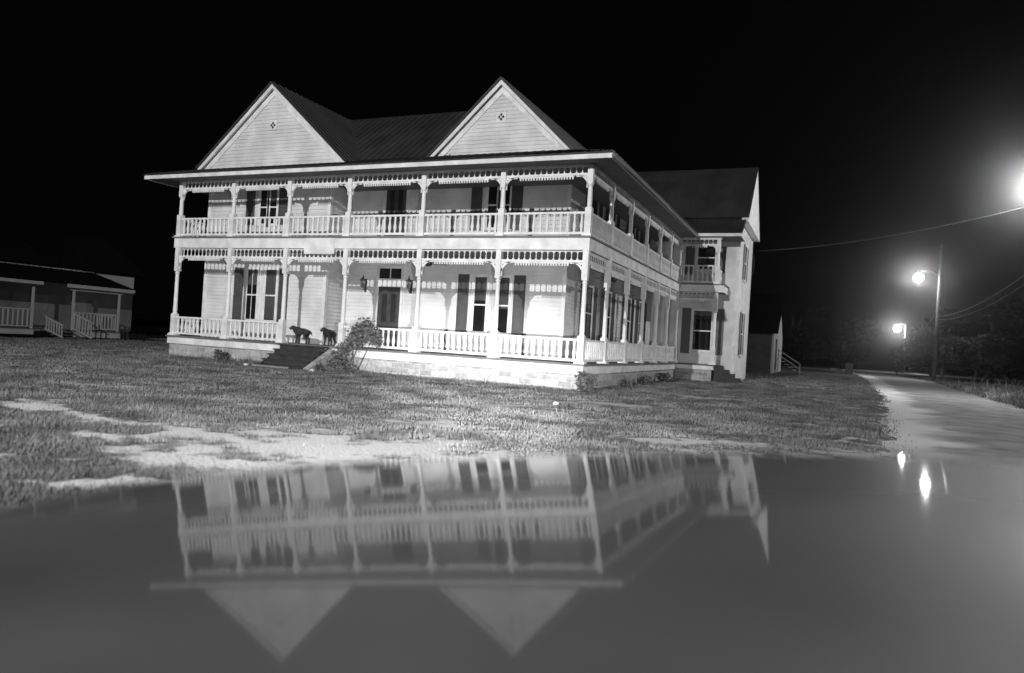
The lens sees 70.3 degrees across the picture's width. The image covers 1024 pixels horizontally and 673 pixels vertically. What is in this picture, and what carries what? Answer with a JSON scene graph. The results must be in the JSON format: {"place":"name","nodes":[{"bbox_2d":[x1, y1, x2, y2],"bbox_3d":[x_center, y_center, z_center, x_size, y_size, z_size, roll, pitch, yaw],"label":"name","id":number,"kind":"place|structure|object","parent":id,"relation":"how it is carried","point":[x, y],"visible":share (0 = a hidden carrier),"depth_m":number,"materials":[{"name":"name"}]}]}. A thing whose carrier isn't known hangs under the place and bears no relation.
{"place":"outdoors","nodes":[
{"label":"outdoors","id":0,"kind":"place"},
{"bbox_2d":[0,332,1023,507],"bbox_3d":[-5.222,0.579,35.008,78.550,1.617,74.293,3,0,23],"label":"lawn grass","id":1,"kind":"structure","parent":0,"point":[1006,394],"depth_m":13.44,"materials":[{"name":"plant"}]},
{"bbox_2d":[0,319,1023,507],"bbox_3d":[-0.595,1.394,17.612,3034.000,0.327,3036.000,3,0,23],"label":"ground","id":2,"kind":"structure","parent":0,"point":[293,443],"depth_m":10.47,"materials":[{"name":"plant"}]},
{"bbox_2d":[0,224,144,338],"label":"cottage","id":3,"kind":"structure","parent":2,"relation":"on","point":[73,285],"depth_m":40.68,"materials":[{"name":"paint"}]},
{"bbox_2d":[34,295,47,310],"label":"window","id":4,"kind":"structure","parent":3,"relation":"in","point":[40,301],"depth_m":39.72,"materials":[{"name":"grey glass"}]},
{"bbox_2d":[75,298,87,314],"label":"window","id":5,"kind":"structure","parent":3,"relation":"in","point":[80,303],"depth_m":41.84,"materials":[{"name":"grey glass"}]},
{"bbox_2d":[92,300,97,315],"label":"window","id":6,"kind":"structure","parent":3,"relation":"in","point":[94,302],"depth_m":42.61,"materials":[{"name":"grey glass"}]},
{"bbox_2d":[213,349,229,360],"bbox_3d":[-10.309,0.651,25.815,0.612,0.460,0.481,3,0,23],"label":"weed plant","id":7,"kind":"object","parent":2,"relation":"on","point":[218,353],"visible":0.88,"depth_m":25.75,"materials":[{"name":"grey plant"}]},
{"bbox_2d":[315,362,324,370],"bbox_3d":[-6.172,0.980,23.163,0.449,0.324,0.351,4,0,-19],"label":"weed plant","id":8,"kind":"object","parent":2,"relation":"on","point":[318,367],"visible":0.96,"depth_m":23.11,"materials":[{"name":"grey plant"}]},
{"bbox_2d":[326,316,384,371],"bbox_3d":[-5.063,0.285,23.560,2.181,1.961,0.749,3,0,16],"label":"climbing bush","id":9,"kind":"object","parent":2,"relation":"on","point":[357,336],"visible":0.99,"depth_m":23.47,"materials":[{"name":"grey plant"}]},
{"bbox_2d":[144,76,759,390],"bbox_3d":[-0.426,-3.774,32.794,20.090,10.919,22.749,3,0,23],"label":"farmhouse","id":10,"kind":"object","parent":2,"relation":"on","point":[501,230],"visible":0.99,"depth_m":25.87,"materials":[{"name":"paint"}]},
{"bbox_2d":[243,267,260,322],"bbox_3d":[-9.795,-1.580,27.358,0.760,2.090,0.090,3,0,23],"label":"window","id":11,"kind":"structure","parent":10,"relation":"in","point":[252,274],"depth_m":27.37,"materials":[{"name":"white paint"}]},
{"bbox_2d":[257,190,269,226],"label":"window","id":12,"kind":"structure","parent":10,"relation":"in","point":[264,195],"depth_m":27.27,"materials":[{"name":"white paint"}]},
{"bbox_2d":[261,267,279,321],"bbox_3d":[-8.980,-1.533,27.004,0.780,2.090,0.090,3,0,23],"label":"window","id":13,"kind":"structure","parent":10,"relation":"in","point":[269,293],"depth_m":27.01,"materials":[{"name":"white paint"}]},
{"bbox_2d":[266,187,280,226],"bbox_3d":[-8.884,-4.823,27.067,0.600,1.470,0.090,3,0,23],"label":"window","id":14,"kind":"structure","parent":10,"relation":"in","point":[274,194],"depth_m":27.07,"materials":[{"name":"white paint"}]},
{"bbox_2d":[289,326,311,343],"bbox_3d":[-7.328,-0.057,25.280,0.979,0.613,0.269,3,0,23],"label":"dog","id":15,"kind":"object","parent":10,"relation":"on","point":[299,332],"visible":1,"depth_m":25.21},
{"bbox_2d":[320,327,336,345],"bbox_3d":[-6.196,0.008,24.636,0.269,0.613,0.968,3,0,15],"label":"dog","id":16,"kind":"object","parent":10,"relation":"on","point":[330,334],"visible":1,"depth_m":24.48},
{"bbox_2d":[377,287,400,346],"bbox_3d":[-4.521,-0.688,26.373,0.920,2.230,0.120,3,0,23],"label":"door","id":17,"kind":"structure","parent":10,"relation":"in","point":[388,297],"depth_m":26.40,"materials":[{"name":"grey wood"}]},
{"bbox_2d":[384,190,406,235],"bbox_3d":[-4.242,-4.408,26.372,0.840,2.350,0.120,3,0,23],"label":"door","id":18,"kind":"structure","parent":10,"relation":"in","point":[396,199],"depth_m":26.41,"materials":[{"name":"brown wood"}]},
{"bbox_2d":[469,274,490,333],"bbox_3d":[-1.109,-1.098,24.950,0.740,2.080,0.090,3,0,23],"label":"window","id":19,"kind":"structure","parent":10,"relation":"in","point":[480,292],"depth_m":24.96,"materials":[{"name":"white paint"}]},
{"bbox_2d":[484,187,499,230],"bbox_3d":[-0.675,-4.498,24.871,0.620,1.780,0.090,3,0,23],"label":"window","id":20,"kind":"structure","parent":10,"relation":"in","point":[492,195],"depth_m":24.89,"materials":[{"name":"white paint"}]},
{"bbox_2d":[490,274,513,334],"bbox_3d":[-0.358,-1.055,24.623,0.800,2.080,0.090,3,0,23],"label":"window","id":21,"kind":"structure","parent":10,"relation":"in","point":[506,284],"depth_m":24.60,"materials":[{"name":"white paint"}]},
{"bbox_2d":[496,186,513,230],"bbox_3d":[-0.226,-4.473,24.676,0.600,1.780,0.090,3,0,23],"label":"window","id":22,"kind":"structure","parent":10,"relation":"in","point":[508,196],"depth_m":24.65,"materials":[{"name":"white paint"}]},
{"bbox_2d":[584,284,593,339],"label":"window","id":23,"kind":"structure","parent":10,"relation":"in","point":[590,288],"depth_m":26.18,"materials":[{"name":"white paint"}]},
{"bbox_2d":[592,199,598,216],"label":"window","id":24,"kind":"structure","parent":10,"relation":"in","point":[595,205],"depth_m":26.24,"materials":[{"name":"black glass"}]},
{"bbox_2d":[606,291,611,340],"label":"window","id":25,"kind":"structure","parent":10,"relation":"in","point":[610,292],"depth_m":28.62,"materials":[{"name":"white paint"}]},
{"bbox_2d":[613,214,616,226],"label":"window","id":26,"kind":"structure","parent":10,"relation":"in","point":[615,216],"depth_m":28.66,"materials":[{"name":"black glass"}]},
{"bbox_2d":[626,297,631,342],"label":"window","id":27,"kind":"structure","parent":10,"relation":"in","point":[629,298],"depth_m":31.44,"materials":[{"name":"white paint"}]},
{"bbox_2d":[632,227,635,238],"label":"window","id":28,"kind":"structure","parent":10,"relation":"in","point":[634,229],"depth_m":31.55,"materials":[{"name":"black glass"}]},
{"bbox_2d":[637,300,640,343],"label":"window","id":29,"kind":"structure","parent":10,"relation":"in","point":[639,300],"depth_m":33.16,"materials":[{"name":"white paint"}]},
{"bbox_2d":[689,308,713,352],"bbox_3d":[9.006,-0.277,34.501,1.120,2.070,0.090,3,0,23],"label":"window","id":30,"kind":"structure","parent":10,"relation":"in","point":[701,331],"depth_m":34.52,"materials":[{"name":"white paint"}]},
{"bbox_2d":[694,246,716,271],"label":"window","id":31,"kind":"structure","parent":10,"relation":"in","point":[704,256],"depth_m":34.54,"materials":[{"name":"black glass"}]},
{"bbox_2d":[739,311,743,356],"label":"window","id":32,"kind":"structure","parent":10,"relation":"in","point":[742,320],"depth_m":36.21,"materials":[{"name":"white paint"}]},
{"bbox_2d":[743,243,747,282],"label":"window","id":33,"kind":"structure","parent":10,"relation":"in","point":[746,251],"depth_m":36.22,"materials":[{"name":"white paint"}]},
{"bbox_2d":[574,371,596,392],"bbox_3d":[2.034,1.259,20.403,0.688,0.660,0.358,3,0,40],"label":"shrub","id":34,"kind":"object","parent":2,"relation":"on","point":[581,385],"visible":0.98,"depth_m":20.38,"materials":[{"name":"grey plant"}]},
{"bbox_2d":[617,377,631,387],"bbox_3d":[3.634,1.507,23.641,0.530,0.409,0.542,3,0,23],"label":"weed plant","id":35,"kind":"object","parent":2,"relation":"on","point":[622,382],"visible":0.91,"depth_m":23.56,"materials":[{"name":"grey plant"}]},
{"bbox_2d":[637,375,654,385],"bbox_3d":[4.841,1.588,26.584,0.691,0.415,0.517,3,-1,47],"label":"weed plant","id":36,"kind":"object","parent":2,"relation":"on","point":[644,380],"visible":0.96,"depth_m":26.54,"materials":[{"name":"grey plant"}]},
{"bbox_2d":[655,373,672,381],"bbox_3d":[6.182,1.666,29.693,0.739,0.457,0.463,3,0,43],"label":"weed plant","id":37,"kind":"object","parent":2,"relation":"on","point":[664,376],"visible":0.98,"depth_m":29.68,"materials":[{"name":"grey plant"}]},
{"bbox_2d":[746,294,799,373],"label":"shed","id":38,"kind":"structure","parent":2,"relation":"on","point":[767,325],"depth_m":58.08,"materials":[{"name":"grey wood"}]},
{"bbox_2d":[775,339,777,368],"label":"door","id":39,"kind":"structure","parent":38,"relation":"in","point":[776,339],"depth_m":59.52,"materials":[{"name":"grey wood"}]},
{"bbox_2d":[781,303,829,365],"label":"broadleaf tree","id":40,"kind":"object","parent":2,"relation":"on","point":[799,347],"visible":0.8,"depth_m":110.85,"materials":[{"name":"black plant"}]},
{"bbox_2d":[813,314,885,368],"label":"broadleaf tree","id":41,"kind":"object","parent":2,"relation":"on","point":[849,352],"visible":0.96,"depth_m":115.17,"materials":[{"name":"grey plant"}]},
{"bbox_2d":[888,348,904,372],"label":"broadleaf tree","id":42,"kind":"object","parent":2,"relation":"on","point":[897,366],"visible":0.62,"depth_m":102.67,"materials":[{"name":"grey plant"}]},
{"bbox_2d":[896,323,906,372],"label":"street lamp","id":43,"kind":"object","parent":2,"relation":"on","point":[904,342],"visible":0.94,"depth_m":109.79,"materials":[{"name":"metal"}]},
{"bbox_2d":[890,309,969,375],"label":"broadleaf tree","id":44,"kind":"object","parent":2,"relation":"on","point":[950,325],"visible":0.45,"depth_m":94.29,"materials":[{"name":"grey plant"}]},
{"bbox_2d":[917,244,942,380],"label":"street lamp","id":45,"kind":"object","parent":2,"relation":"on","point":[936,322],"visible":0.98,"depth_m":64.89,"materials":[{"name":"metal"}]},
{"bbox_2d":[937,275,1023,316],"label":"overhead wire","id":46,"kind":"object","parent":45,"relation":"attached to","point":[988,298],"visible":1,"depth_m":45.65,"materials":[{"name":"grey metal"}]},
{"bbox_2d":[944,285,1023,319],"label":"overhead wire","id":47,"kind":"object","parent":45,"relation":"attached to","point":[988,305],"visible":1,"depth_m":45.02,"materials":[{"name":"grey metal"}]},
{"bbox_2d":[909,326,976,380],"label":"broadleaf tree","id":48,"kind":"object","parent":2,"relation":"on","point":[924,345],"visible":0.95,"depth_m":67.58,"materials":[{"name":"grey plant"}]},
{"bbox_2d":[952,329,1013,382],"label":"broadleaf tree","id":49,"kind":"object","parent":2,"relation":"on","point":[990,364],"visible":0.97,"depth_m":65.30,"materials":[{"name":"black plant"}]},
{"bbox_2d":[947,290,1023,382],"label":"broadleaf tree","id":50,"kind":"object","parent":2,"relation":"on","point":[1003,306],"visible":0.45,"depth_m":72.27,"materials":[{"name":"grey plant"}]},
{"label":"street lamp","id":51,"kind":"object","parent":2,"relation":"on","visible":0},
{"bbox_2d":[762,207,1023,250],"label":"overhead wire","id":52,"kind":"object","parent":51,"relation":"attached to","point":[897,234],"visible":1,"depth_m":34.26,"materials":[{"name":"grey metal"}]},
{"bbox_2d":[0,0,1023,371],"label":"sky","id":53,"kind":"structure","parent":0,"point":[858,119],"materials":[{"name":"black"}]},
{"bbox_2d":[845,363,853,373],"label":"rubbish bin","id":54,"kind":"object","parent":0,"point":[849,367],"visible":1,"depth_m":76.29,"materials":[{"name":"plastic"}]},
{"bbox_2d":[784,366,1023,462],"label":"road","id":55,"kind":"structure","parent":0,"point":[940,420],"depth_m":17.15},
{"bbox_2d":[0,454,1023,672],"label":"parked car","id":56,"kind":"object","parent":55,"relation":"on","point":[701,563],"visible":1,"depth_m":0.60,"materials":[{"name":"paint"}]}
]}

